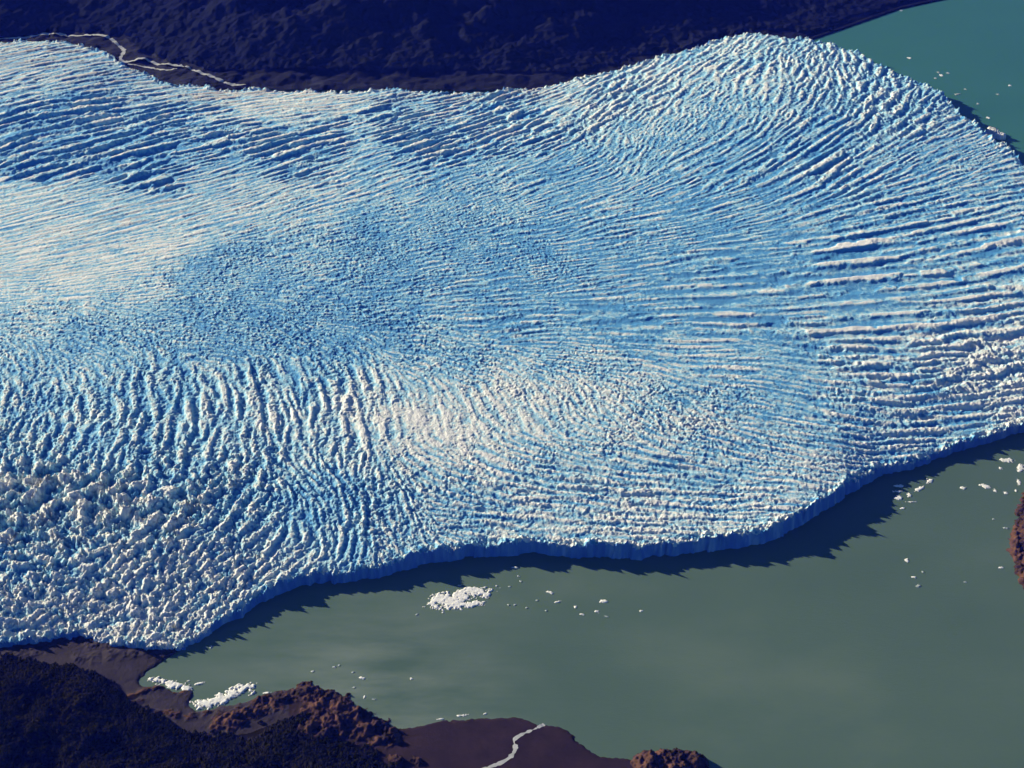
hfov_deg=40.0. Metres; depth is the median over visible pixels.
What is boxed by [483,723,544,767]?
stream
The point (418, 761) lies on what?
rock outcrop
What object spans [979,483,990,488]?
ice floe
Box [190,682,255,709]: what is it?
ice pack
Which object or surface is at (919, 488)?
ice floe
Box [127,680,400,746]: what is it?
rocky shore
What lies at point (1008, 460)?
ice floe
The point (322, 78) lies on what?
mountain
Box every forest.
[0,0,919,74]
[0,652,399,767]
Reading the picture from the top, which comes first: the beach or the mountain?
the mountain
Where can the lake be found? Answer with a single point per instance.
(834, 636)
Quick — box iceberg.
[986,127,1005,139]
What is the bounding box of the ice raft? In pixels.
[424,585,497,612]
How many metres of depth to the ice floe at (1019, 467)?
5186.30 m
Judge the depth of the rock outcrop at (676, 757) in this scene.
4069.90 m
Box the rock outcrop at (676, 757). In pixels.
[630,747,708,767]
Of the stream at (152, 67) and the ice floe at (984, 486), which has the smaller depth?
the ice floe at (984, 486)
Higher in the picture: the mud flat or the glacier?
the glacier
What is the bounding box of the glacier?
[0,32,1023,650]
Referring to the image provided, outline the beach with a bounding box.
[288,688,632,767]
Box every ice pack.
[147,676,192,689]
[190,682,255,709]
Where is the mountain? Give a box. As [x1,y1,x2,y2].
[0,0,942,91]
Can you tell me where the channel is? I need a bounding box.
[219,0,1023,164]
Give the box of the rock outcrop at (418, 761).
[410,755,422,766]
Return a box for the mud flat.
[97,671,288,737]
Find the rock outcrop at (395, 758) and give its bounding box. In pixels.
[387,754,403,763]
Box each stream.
[0,32,245,85]
[128,63,176,70]
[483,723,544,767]
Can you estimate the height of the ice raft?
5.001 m
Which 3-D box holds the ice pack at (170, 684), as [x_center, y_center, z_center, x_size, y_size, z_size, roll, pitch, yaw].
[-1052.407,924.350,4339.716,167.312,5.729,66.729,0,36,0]
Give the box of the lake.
[138,432,1023,767]
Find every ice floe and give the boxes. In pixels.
[914,486,923,491]
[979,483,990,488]
[999,458,1015,462]
[1016,464,1023,471]
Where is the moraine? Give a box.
[0,635,178,671]
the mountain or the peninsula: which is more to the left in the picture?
the mountain
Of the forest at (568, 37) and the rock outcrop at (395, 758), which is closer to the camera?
the rock outcrop at (395, 758)
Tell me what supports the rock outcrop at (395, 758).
on the beach
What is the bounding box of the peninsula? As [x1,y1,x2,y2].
[1006,492,1023,588]

